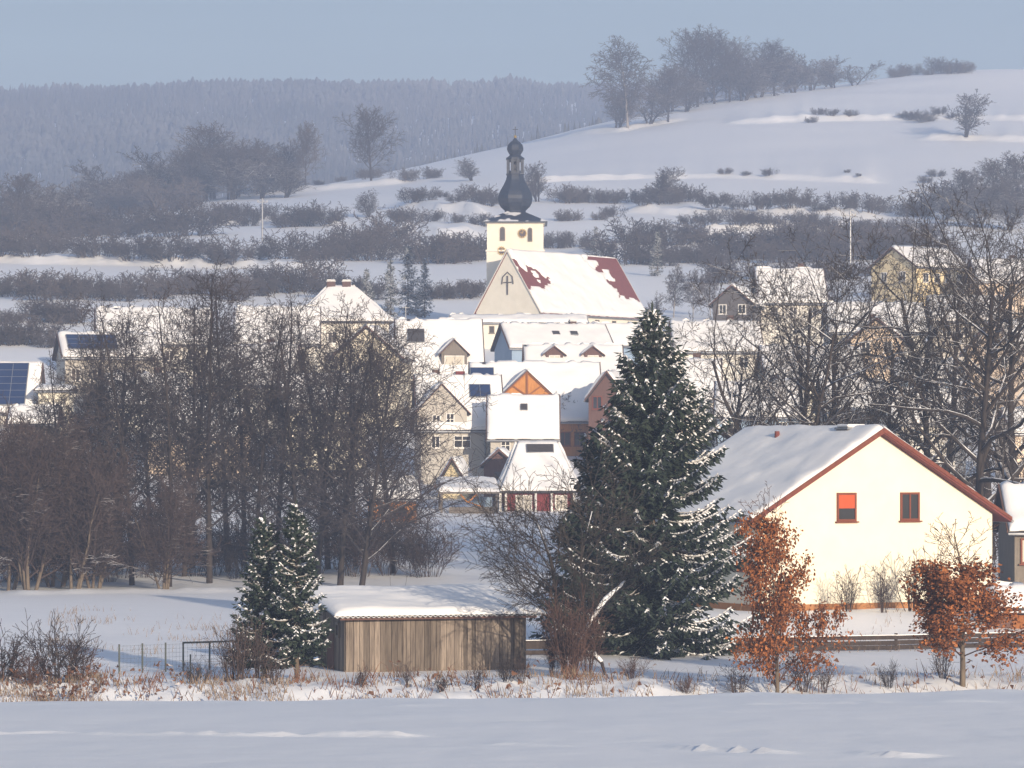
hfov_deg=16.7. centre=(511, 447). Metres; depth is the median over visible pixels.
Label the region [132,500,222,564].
undergrowth bush
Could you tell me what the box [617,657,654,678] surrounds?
bare shrub
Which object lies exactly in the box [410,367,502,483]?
house
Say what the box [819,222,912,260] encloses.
hedge bush
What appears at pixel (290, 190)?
bare tree
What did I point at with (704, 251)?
hedge bush
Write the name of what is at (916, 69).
hedge bush
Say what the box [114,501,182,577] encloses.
undergrowth bush
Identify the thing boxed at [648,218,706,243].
hedge bush
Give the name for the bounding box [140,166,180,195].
bare tree
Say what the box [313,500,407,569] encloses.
undergrowth bush
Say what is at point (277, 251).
hedge bush
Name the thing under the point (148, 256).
hedge bush
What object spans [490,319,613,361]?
house
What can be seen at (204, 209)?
hedge bush
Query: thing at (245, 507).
alder tree
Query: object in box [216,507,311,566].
undergrowth bush
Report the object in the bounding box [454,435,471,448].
window
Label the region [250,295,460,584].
alder tree
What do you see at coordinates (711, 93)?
bare tree
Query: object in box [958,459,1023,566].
undergrowth bush
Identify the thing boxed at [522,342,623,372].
house
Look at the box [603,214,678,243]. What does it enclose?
hedge bush
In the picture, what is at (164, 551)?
willow tree
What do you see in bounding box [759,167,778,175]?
hedge bush
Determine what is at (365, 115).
bare tree
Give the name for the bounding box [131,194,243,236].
hedge bush
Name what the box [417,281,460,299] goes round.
hedge bush
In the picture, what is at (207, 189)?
bare tree
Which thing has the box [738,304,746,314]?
window
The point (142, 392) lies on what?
house
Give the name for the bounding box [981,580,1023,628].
log shelter
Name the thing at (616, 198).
hedge bush
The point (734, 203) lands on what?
hedge bush
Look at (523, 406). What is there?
roof window
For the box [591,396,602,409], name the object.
window
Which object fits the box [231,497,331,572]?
undergrowth bush
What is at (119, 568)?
undergrowth bush
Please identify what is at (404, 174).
hedge bush
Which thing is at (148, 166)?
bare tree
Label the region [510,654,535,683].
bare shrub
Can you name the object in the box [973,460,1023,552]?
undergrowth bush
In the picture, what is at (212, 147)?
bare tree
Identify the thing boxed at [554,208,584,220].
hedge bush
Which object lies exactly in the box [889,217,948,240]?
hedge bush
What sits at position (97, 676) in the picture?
dry grass
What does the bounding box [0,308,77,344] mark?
hedge bush
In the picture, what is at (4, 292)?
hedge bush
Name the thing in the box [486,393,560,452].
house
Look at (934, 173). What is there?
hedge bush
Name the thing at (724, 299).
house
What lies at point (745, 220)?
hedge bush
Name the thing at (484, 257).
hedge bush
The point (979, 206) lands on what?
hedge bush
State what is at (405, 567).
undergrowth bush
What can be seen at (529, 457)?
red barn
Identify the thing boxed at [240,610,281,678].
bare shrub
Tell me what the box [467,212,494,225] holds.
hedge bush
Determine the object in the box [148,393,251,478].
house
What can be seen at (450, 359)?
dormer window
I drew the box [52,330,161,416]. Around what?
house
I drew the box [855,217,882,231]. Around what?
hedge bush
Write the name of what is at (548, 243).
hedge bush
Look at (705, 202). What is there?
hedge bush
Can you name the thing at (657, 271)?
spruce tree
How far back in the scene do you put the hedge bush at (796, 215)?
641.85 m
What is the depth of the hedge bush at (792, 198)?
667.26 m
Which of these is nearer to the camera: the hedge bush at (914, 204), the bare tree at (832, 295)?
the bare tree at (832, 295)
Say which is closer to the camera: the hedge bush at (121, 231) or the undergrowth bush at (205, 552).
the undergrowth bush at (205, 552)
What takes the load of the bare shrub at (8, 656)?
on the ground at (880, 145)
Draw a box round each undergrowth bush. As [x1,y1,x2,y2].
[0,541,19,581]
[0,550,61,582]
[29,561,48,580]
[54,533,118,580]
[106,539,141,581]
[108,517,165,577]
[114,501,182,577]
[123,497,200,570]
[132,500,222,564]
[167,519,246,575]
[176,515,238,575]
[188,532,234,575]
[192,506,271,571]
[195,518,253,572]
[197,516,251,578]
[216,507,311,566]
[225,501,323,572]
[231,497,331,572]
[231,538,271,565]
[282,501,358,568]
[287,529,337,572]
[307,504,405,576]
[309,504,380,575]
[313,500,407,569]
[355,514,419,575]
[356,493,416,566]
[374,498,449,576]
[376,533,434,576]
[380,530,420,567]
[388,516,472,576]
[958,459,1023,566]
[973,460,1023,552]
[992,502,997,564]
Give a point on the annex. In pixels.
(1009, 498)
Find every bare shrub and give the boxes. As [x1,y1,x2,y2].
[0,618,33,681]
[5,609,100,683]
[5,648,57,688]
[53,635,104,680]
[178,655,216,683]
[199,624,254,681]
[220,613,266,680]
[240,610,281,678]
[260,642,290,683]
[355,661,371,686]
[394,656,421,687]
[433,675,452,691]
[459,660,490,690]
[494,653,527,681]
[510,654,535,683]
[525,581,608,677]
[539,616,565,674]
[568,591,614,674]
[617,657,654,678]
[673,675,704,693]
[715,661,760,692]
[781,642,826,691]
[814,654,838,692]
[829,564,868,611]
[865,556,901,612]
[873,659,898,688]
[885,547,931,611]
[913,536,953,597]
[928,636,954,678]
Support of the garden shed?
on the ground at (880, 145)
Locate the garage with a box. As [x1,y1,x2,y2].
[33,383,77,440]
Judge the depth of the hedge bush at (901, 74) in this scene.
1117.66 m
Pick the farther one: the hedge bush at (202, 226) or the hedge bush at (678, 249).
the hedge bush at (202, 226)
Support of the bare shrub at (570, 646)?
on the ground at (880, 145)
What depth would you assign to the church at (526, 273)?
430.51 m
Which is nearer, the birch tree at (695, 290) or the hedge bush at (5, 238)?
the birch tree at (695, 290)
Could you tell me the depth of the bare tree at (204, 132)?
837.76 m
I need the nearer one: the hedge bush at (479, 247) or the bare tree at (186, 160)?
the hedge bush at (479, 247)
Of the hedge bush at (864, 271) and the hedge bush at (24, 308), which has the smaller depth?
the hedge bush at (24, 308)
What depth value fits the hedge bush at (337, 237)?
584.97 m
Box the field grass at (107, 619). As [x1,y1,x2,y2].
[48,604,261,656]
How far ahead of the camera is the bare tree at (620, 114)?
961.39 m
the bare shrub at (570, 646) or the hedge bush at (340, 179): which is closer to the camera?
the bare shrub at (570, 646)
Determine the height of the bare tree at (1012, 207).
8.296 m
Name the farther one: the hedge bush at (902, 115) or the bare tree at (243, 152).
the hedge bush at (902, 115)
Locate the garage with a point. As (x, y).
(46, 389)
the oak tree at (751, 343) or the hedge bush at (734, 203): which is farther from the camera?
the hedge bush at (734, 203)
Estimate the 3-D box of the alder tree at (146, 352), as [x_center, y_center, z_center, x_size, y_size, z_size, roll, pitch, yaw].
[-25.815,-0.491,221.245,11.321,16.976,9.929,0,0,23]
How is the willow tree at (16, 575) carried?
on the ground at (880, 145)
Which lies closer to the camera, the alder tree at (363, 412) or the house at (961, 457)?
the alder tree at (363, 412)
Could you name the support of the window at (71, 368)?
in the house at (64, 339)
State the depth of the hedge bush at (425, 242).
573.96 m
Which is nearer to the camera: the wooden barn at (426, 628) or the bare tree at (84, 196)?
the wooden barn at (426, 628)
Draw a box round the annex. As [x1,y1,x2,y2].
[992,481,1023,582]
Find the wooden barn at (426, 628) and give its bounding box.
[310,584,545,671]
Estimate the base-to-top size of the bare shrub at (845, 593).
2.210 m
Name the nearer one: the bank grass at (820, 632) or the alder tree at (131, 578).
the bank grass at (820, 632)
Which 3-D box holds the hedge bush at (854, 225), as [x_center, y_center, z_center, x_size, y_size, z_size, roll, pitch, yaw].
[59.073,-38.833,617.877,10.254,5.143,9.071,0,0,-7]
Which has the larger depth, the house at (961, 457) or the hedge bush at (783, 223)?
the hedge bush at (783, 223)
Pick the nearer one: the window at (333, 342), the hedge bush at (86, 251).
the window at (333, 342)
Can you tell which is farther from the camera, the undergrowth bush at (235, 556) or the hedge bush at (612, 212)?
the hedge bush at (612, 212)
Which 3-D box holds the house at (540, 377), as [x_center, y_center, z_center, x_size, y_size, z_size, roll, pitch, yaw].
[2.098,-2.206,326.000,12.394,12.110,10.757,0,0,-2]
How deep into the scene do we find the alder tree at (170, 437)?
201.85 m
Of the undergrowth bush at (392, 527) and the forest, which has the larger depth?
the forest
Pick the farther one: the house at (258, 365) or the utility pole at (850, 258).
the utility pole at (850, 258)
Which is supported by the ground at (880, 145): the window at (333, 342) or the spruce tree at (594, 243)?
the spruce tree at (594, 243)
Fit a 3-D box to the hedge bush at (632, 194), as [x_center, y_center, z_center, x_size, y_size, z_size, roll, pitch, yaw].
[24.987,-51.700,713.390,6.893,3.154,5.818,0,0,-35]
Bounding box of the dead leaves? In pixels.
[0,656,1013,700]
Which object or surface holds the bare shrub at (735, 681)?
on the ground at (880, 145)
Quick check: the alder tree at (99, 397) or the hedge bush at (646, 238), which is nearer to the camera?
the alder tree at (99, 397)
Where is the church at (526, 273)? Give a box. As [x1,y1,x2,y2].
[473,127,644,322]
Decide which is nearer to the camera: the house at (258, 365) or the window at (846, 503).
the window at (846, 503)
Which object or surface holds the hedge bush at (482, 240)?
on the ground at (880, 145)
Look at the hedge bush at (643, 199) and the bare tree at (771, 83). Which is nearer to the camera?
the hedge bush at (643, 199)
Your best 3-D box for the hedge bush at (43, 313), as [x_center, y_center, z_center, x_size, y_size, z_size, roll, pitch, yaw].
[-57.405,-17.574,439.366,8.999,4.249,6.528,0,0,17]
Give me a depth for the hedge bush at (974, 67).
1121.45 m
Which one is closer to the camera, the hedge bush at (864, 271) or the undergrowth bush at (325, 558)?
the undergrowth bush at (325, 558)
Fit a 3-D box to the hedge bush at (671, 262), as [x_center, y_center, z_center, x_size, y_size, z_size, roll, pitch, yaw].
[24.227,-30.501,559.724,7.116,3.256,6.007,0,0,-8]
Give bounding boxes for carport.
[436,476,499,513]
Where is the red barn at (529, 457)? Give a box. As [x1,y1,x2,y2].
[497,440,577,511]
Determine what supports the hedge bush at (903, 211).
on the ground at (880, 145)
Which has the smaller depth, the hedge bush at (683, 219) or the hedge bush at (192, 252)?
the hedge bush at (192, 252)
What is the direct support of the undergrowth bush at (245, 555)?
on the ground at (880, 145)
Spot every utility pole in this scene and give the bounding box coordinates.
[257,198,267,241]
[845,211,855,263]
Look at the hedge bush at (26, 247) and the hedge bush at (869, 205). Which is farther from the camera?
the hedge bush at (869, 205)
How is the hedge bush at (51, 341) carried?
on the ground at (880, 145)
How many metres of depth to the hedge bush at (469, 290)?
491.44 m
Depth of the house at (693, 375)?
319.86 m
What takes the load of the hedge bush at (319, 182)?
on the ground at (880, 145)
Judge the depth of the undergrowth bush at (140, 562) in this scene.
213.09 m
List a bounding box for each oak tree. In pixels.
[660,214,956,455]
[669,294,819,472]
[711,225,941,451]
[717,269,915,424]
[774,186,1023,483]
[809,271,961,458]
[840,196,1023,493]
[864,177,1023,559]
[866,181,1023,501]
[880,183,1023,483]
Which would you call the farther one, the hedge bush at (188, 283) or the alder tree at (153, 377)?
the hedge bush at (188, 283)
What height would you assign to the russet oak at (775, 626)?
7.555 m
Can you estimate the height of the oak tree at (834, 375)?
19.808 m
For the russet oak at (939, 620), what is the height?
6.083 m
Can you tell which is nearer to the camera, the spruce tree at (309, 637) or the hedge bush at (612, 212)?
the spruce tree at (309, 637)
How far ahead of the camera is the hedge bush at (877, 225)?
576.79 m
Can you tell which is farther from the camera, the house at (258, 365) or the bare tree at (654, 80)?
the bare tree at (654, 80)
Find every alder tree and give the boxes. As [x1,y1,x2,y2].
[14,307,167,516]
[15,350,113,463]
[27,306,198,567]
[28,321,159,570]
[32,290,203,584]
[54,359,164,575]
[60,299,227,572]
[62,275,252,586]
[108,257,303,582]
[109,278,284,576]
[110,274,273,567]
[154,268,296,570]
[161,304,338,565]
[175,285,345,580]
[190,271,373,531]
[214,302,383,585]
[221,291,419,582]
[224,300,426,568]
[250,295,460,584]
[269,311,489,584]
[274,318,508,573]
[282,313,423,565]
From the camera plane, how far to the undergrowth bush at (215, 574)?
214.05 m
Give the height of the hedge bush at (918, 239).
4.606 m
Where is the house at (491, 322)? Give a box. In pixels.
[449,312,588,348]
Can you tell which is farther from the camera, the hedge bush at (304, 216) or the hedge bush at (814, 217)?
the hedge bush at (304, 216)
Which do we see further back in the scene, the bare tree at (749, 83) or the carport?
the bare tree at (749, 83)
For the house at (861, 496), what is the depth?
152.14 m
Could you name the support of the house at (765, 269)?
on the ground at (880, 145)
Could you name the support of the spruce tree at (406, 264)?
on the ground at (880, 145)
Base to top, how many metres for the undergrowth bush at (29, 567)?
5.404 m
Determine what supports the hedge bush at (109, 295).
on the ground at (880, 145)
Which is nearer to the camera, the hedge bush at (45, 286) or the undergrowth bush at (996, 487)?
the undergrowth bush at (996, 487)
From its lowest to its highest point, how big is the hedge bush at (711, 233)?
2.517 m
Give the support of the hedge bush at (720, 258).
on the ground at (880, 145)
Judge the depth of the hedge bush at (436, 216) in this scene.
658.42 m
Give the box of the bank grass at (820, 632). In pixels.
[527,601,1008,651]
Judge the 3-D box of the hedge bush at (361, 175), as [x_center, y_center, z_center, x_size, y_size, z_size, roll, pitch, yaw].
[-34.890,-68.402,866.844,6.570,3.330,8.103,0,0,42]
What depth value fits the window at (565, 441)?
321.24 m
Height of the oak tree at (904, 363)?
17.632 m
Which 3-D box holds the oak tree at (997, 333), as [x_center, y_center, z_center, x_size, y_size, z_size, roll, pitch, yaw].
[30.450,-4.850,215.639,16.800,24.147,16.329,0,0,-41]
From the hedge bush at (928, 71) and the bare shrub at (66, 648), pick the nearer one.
the bare shrub at (66, 648)
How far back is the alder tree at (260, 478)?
205.14 m
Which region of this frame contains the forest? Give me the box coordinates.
[0,73,812,214]
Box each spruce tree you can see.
[224,511,309,677]
[259,499,334,677]
[360,267,375,300]
[380,259,402,317]
[395,247,421,314]
[413,259,433,317]
[529,423,681,654]
[534,302,759,659]
[589,226,600,255]
[648,230,665,275]
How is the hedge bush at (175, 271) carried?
on the ground at (880, 145)
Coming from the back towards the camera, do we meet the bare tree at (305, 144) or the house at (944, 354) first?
the bare tree at (305, 144)
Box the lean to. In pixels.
[6,403,63,441]
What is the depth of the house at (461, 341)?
349.57 m
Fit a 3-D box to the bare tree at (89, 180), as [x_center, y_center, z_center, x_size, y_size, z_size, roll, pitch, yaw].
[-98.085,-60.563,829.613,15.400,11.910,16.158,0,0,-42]
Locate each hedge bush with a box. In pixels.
[0,227,29,256]
[0,269,32,293]
[0,283,27,296]
[0,308,26,321]
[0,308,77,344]
[0,310,19,324]
[0,317,50,345]
[0,324,31,345]
[3,233,55,256]
[5,267,96,300]
[11,299,58,319]
[16,268,82,295]
[23,292,94,323]
[32,332,55,347]
[34,235,74,253]
[40,296,102,323]
[52,225,132,256]
[58,269,121,297]
[66,243,102,257]
[73,181,127,213]
[89,278,140,301]
[94,216,142,237]
[95,270,154,297]
[106,232,166,260]
[107,204,180,233]
[110,271,184,299]
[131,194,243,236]
[136,226,215,260]
[138,207,191,230]
[139,264,222,294]
[140,245,173,259]
[161,271,212,294]
[174,245,203,257]
[186,267,250,295]
[190,200,239,221]
[192,233,261,264]
[202,249,236,263]
[204,202,248,223]
[204,272,266,300]
[221,201,256,216]
[225,265,279,285]
[234,213,261,225]
[234,275,282,295]
[240,243,272,259]
[244,202,284,219]
[246,225,338,259]
[247,263,312,293]
[264,213,302,227]
[267,254,352,289]
[268,212,289,219]
[279,205,325,224]
[280,198,350,226]
[288,248,318,261]
[300,270,353,291]
[304,271,373,293]
[305,225,394,257]
[310,207,347,225]
[310,246,346,261]
[312,180,324,184]
[321,210,432,249]
[322,223,388,249]
[323,225,409,260]
[324,275,392,299]
[334,176,347,181]
[354,168,386,179]
[383,207,413,221]
[385,167,422,181]
[387,205,428,222]
[387,286,414,293]
[392,233,480,263]
[395,187,428,202]
[405,185,441,201]
[408,227,484,262]
[410,166,444,178]
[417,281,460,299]
[418,208,445,220]
[420,235,484,260]
[427,228,486,260]
[435,190,448,197]
[436,278,485,298]
[440,212,468,222]
[444,192,468,202]
[452,183,498,202]
[456,279,486,295]
[466,187,498,206]
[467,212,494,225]
[469,246,486,259]
[540,183,593,203]
[543,231,570,248]
[546,181,593,201]
[553,229,593,247]
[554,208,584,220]
[555,213,574,220]
[578,187,617,202]
[579,237,621,252]
[583,227,684,265]
[590,211,609,219]
[593,190,626,203]
[596,204,628,216]
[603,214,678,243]
[617,188,645,201]
[629,243,668,264]
[630,194,657,205]
[634,231,665,245]
[639,248,685,265]
[640,185,686,203]
[641,186,694,202]
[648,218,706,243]
[665,241,696,260]
[667,181,707,201]
[667,244,710,262]
[670,225,708,241]
[675,241,727,263]
[677,223,777,259]
[678,213,699,224]
[690,208,727,225]
[693,190,729,207]
[693,254,770,283]
[699,252,737,265]
[703,228,722,238]
[707,192,736,202]
[716,167,734,173]
[719,209,756,225]
[720,226,789,259]
[723,198,751,209]
[733,209,763,223]
[735,190,775,209]
[740,170,752,175]
[741,261,777,278]
[748,210,786,225]
[748,240,798,263]
[749,216,817,237]
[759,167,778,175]
[759,215,866,257]
[761,224,838,257]
[766,187,816,208]
[773,255,839,280]
[776,225,869,262]
[782,206,818,221]
[782,219,840,240]
[796,195,823,206]
[796,212,832,226]
[800,249,874,279]
[804,116,818,122]
[808,202,833,211]
[810,108,827,114]
[815,217,840,226]
[818,216,871,238]
[819,190,860,208]
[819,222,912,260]
[821,234,866,257]
[824,108,838,115]
[843,109,858,116]
[843,192,895,213]
[849,263,870,275]
[854,233,912,259]
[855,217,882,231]
[855,219,920,242]
[870,223,958,256]
[874,217,913,232]
[882,195,935,215]
[885,64,911,76]
[887,69,905,77]
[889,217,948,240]
[890,236,953,246]
[892,198,938,216]
[896,110,912,118]
[897,63,922,75]
[903,109,930,119]
[906,177,990,209]
[908,111,938,122]
[916,175,933,182]
[920,68,934,74]
[922,56,961,73]
[924,169,947,176]
[929,105,947,114]
[938,60,976,73]
[955,62,975,71]
[965,194,1002,213]
[968,184,1023,213]
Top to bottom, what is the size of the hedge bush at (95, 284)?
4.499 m
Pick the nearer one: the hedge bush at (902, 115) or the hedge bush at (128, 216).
the hedge bush at (128, 216)
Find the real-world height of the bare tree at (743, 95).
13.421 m
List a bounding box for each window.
[71,368,80,381]
[328,332,336,343]
[335,622,339,637]
[407,329,424,342]
[431,435,439,448]
[432,415,440,421]
[444,356,463,364]
[446,413,454,422]
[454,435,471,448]
[469,384,490,397]
[470,367,493,374]
[488,326,494,333]
[501,442,510,451]
[515,495,532,510]
[520,403,527,409]
[526,444,553,452]
[549,355,559,357]
[554,495,566,510]
[560,432,571,446]
[570,331,578,334]
[573,432,585,446]
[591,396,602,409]
[718,304,726,314]
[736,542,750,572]
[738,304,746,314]
[739,357,748,368]
[835,493,858,522]
[880,272,886,282]
[898,492,922,521]
[900,271,905,281]
[923,273,928,282]
[1019,538,1023,564]
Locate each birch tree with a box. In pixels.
[580,35,656,128]
[662,265,689,317]
[682,268,709,317]
[696,270,719,314]
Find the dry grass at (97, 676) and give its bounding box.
[0,661,1021,701]
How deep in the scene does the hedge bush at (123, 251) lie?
572.34 m
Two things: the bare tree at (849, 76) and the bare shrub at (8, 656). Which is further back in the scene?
the bare tree at (849, 76)
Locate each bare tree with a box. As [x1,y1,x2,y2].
[0,172,53,231]
[28,180,98,214]
[64,159,156,198]
[73,171,119,215]
[107,168,165,192]
[117,146,222,199]
[131,156,181,187]
[137,161,179,188]
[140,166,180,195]
[158,146,219,189]
[160,143,242,200]
[162,144,208,183]
[167,120,250,198]
[191,141,244,199]
[191,142,256,199]
[206,152,284,199]
[218,144,266,196]
[224,138,289,190]
[234,145,282,194]
[237,160,293,198]
[261,158,312,197]
[265,141,315,189]
[265,157,297,191]
[286,121,329,185]
[333,103,407,180]
[351,188,385,216]
[451,157,480,180]
[524,160,547,201]
[544,391,581,438]
[603,88,643,127]
[629,85,677,123]
[637,62,699,121]
[637,66,690,111]
[643,166,686,204]
[645,292,664,320]
[657,24,731,106]
[661,67,716,111]
[680,26,758,103]
[693,70,735,101]
[704,36,758,101]
[710,53,796,97]
[715,54,796,96]
[718,52,775,100]
[744,38,796,95]
[755,47,817,92]
[777,70,805,92]
[795,55,847,90]
[810,56,845,87]
[827,282,839,301]
[835,60,885,85]
[929,188,971,220]
[936,168,988,209]
[938,233,968,261]
[942,179,1011,227]
[945,88,996,136]
[968,157,1023,215]
[974,150,1023,204]
[980,187,1023,229]
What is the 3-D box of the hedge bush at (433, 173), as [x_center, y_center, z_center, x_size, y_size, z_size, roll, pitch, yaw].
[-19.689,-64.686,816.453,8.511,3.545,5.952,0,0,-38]
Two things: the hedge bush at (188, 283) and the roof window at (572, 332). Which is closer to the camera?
the roof window at (572, 332)
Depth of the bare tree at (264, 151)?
822.44 m
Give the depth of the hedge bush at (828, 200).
664.95 m
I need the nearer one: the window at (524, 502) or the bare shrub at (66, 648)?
the bare shrub at (66, 648)
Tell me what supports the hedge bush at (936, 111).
on the ground at (880, 145)
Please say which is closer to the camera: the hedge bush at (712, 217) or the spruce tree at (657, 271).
the spruce tree at (657, 271)
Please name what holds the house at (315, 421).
on the ground at (880, 145)
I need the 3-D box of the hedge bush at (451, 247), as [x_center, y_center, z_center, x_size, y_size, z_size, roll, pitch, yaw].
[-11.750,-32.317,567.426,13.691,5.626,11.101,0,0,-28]
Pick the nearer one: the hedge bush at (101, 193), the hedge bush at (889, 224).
the hedge bush at (889, 224)
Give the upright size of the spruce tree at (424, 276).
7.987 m
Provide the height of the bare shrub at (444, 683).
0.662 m
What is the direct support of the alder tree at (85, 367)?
on the ground at (880, 145)
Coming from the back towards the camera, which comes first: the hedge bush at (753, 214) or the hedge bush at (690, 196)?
the hedge bush at (690, 196)
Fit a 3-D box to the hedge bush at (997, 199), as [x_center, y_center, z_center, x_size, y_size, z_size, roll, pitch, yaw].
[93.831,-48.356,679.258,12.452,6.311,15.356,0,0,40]
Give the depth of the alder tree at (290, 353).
213.16 m
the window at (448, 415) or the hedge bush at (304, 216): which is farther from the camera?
the hedge bush at (304, 216)
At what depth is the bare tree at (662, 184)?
698.00 m
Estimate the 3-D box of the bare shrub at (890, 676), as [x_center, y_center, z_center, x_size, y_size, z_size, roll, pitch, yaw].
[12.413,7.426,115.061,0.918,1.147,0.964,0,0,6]
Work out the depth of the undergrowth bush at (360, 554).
211.87 m
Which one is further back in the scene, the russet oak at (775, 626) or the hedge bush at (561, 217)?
the hedge bush at (561, 217)
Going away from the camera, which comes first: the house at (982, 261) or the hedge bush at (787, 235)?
the house at (982, 261)
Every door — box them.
[327,632,333,669]
[495,472,500,480]
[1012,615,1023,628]
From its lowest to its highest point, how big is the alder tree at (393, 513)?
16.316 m
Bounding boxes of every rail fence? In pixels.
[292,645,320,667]
[526,631,1023,654]
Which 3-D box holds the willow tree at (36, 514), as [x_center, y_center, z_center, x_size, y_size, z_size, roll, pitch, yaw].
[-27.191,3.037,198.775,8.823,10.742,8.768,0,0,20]
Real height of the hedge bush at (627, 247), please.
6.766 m
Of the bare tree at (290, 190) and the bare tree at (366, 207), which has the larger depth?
the bare tree at (290, 190)
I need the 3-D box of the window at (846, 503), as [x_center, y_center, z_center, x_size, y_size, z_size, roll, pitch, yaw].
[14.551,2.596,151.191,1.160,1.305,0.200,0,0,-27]
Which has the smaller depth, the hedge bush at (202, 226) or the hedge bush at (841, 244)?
the hedge bush at (841, 244)
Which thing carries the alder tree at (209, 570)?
on the ground at (880, 145)
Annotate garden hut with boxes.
[434,456,473,498]
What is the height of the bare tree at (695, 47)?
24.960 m
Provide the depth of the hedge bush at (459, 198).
688.70 m
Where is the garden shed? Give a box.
[479,447,509,499]
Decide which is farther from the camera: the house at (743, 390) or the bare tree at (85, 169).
the bare tree at (85, 169)
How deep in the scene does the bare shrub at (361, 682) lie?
115.83 m
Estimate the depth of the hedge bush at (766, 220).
639.37 m
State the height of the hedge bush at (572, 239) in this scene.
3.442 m
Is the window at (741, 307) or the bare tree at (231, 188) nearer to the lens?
the window at (741, 307)
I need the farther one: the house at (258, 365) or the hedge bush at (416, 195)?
the hedge bush at (416, 195)
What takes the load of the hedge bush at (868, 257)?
on the ground at (880, 145)
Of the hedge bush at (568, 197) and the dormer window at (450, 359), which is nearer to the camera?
the dormer window at (450, 359)
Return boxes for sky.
[0,0,1023,89]
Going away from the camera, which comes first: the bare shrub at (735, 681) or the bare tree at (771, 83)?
the bare shrub at (735, 681)
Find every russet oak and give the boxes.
[725,481,861,692]
[898,511,1023,686]
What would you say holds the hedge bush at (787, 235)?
on the ground at (880, 145)
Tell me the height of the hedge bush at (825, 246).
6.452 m
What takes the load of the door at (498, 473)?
in the garden shed
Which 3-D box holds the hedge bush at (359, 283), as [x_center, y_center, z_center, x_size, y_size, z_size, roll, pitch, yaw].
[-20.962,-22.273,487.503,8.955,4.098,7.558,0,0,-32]
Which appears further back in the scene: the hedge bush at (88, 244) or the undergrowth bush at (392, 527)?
the hedge bush at (88, 244)
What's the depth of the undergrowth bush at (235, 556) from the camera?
210.88 m
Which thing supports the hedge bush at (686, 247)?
on the ground at (880, 145)
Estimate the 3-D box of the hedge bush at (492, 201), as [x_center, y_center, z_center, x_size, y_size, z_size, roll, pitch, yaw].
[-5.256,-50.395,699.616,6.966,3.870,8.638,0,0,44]
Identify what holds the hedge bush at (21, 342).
on the ground at (880, 145)
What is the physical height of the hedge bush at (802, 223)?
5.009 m
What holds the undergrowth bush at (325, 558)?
on the ground at (880, 145)
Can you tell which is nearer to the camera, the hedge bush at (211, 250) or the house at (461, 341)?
the house at (461, 341)
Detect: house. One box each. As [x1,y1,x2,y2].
[0,361,45,439]
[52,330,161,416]
[94,306,214,383]
[99,368,188,455]
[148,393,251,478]
[203,339,301,439]
[233,304,320,371]
[276,372,370,469]
[306,279,393,372]
[334,324,416,426]
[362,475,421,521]
[393,307,484,400]
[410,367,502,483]
[449,312,588,348]
[468,360,600,455]
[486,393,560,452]
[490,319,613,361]
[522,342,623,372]
[583,369,625,439]
[591,321,652,363]
[655,424,1013,611]
[667,315,763,380]
[678,353,722,457]
[707,283,765,323]
[713,375,800,444]
[752,264,828,345]
[756,344,866,425]
[812,376,883,424]
[821,300,928,356]
[846,314,905,380]
[866,245,966,305]
[876,386,965,472]
[893,353,958,386]
[925,294,1005,366]
[958,319,1023,407]
[964,255,1023,315]
[995,406,1023,481]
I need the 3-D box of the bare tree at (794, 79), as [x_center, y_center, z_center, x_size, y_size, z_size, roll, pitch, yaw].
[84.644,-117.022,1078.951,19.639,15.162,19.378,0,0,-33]
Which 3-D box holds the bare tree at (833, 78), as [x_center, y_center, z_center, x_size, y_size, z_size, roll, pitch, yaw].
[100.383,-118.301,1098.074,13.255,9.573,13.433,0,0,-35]
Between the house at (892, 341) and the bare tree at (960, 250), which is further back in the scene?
the bare tree at (960, 250)
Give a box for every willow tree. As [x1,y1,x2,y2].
[0,394,76,577]
[0,398,137,586]
[0,407,118,589]
[0,427,79,590]
[0,433,34,579]
[23,423,145,588]
[31,442,147,587]
[107,465,229,588]
[442,425,681,674]
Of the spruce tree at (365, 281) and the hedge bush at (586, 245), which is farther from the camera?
the hedge bush at (586, 245)
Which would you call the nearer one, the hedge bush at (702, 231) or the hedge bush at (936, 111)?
the hedge bush at (702, 231)
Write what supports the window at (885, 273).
in the house at (897, 252)
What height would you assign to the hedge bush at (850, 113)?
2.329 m
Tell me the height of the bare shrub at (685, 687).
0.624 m
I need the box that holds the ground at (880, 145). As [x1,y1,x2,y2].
[0,69,1023,767]
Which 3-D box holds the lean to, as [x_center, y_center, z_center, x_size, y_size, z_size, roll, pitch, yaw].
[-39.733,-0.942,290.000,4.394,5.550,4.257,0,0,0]
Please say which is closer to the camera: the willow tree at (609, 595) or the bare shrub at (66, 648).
the bare shrub at (66, 648)
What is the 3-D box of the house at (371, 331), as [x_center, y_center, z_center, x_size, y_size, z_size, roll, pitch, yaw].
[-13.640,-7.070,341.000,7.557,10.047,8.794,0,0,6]
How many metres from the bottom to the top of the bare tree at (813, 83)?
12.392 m
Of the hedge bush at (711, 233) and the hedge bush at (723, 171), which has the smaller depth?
the hedge bush at (711, 233)
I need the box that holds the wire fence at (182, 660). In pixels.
[118,640,234,672]
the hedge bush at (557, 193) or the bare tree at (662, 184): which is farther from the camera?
the hedge bush at (557, 193)
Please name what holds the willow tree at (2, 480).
on the ground at (880, 145)
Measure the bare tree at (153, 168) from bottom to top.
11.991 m
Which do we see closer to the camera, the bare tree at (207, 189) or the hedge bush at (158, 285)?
the hedge bush at (158, 285)
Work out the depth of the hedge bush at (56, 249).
588.83 m

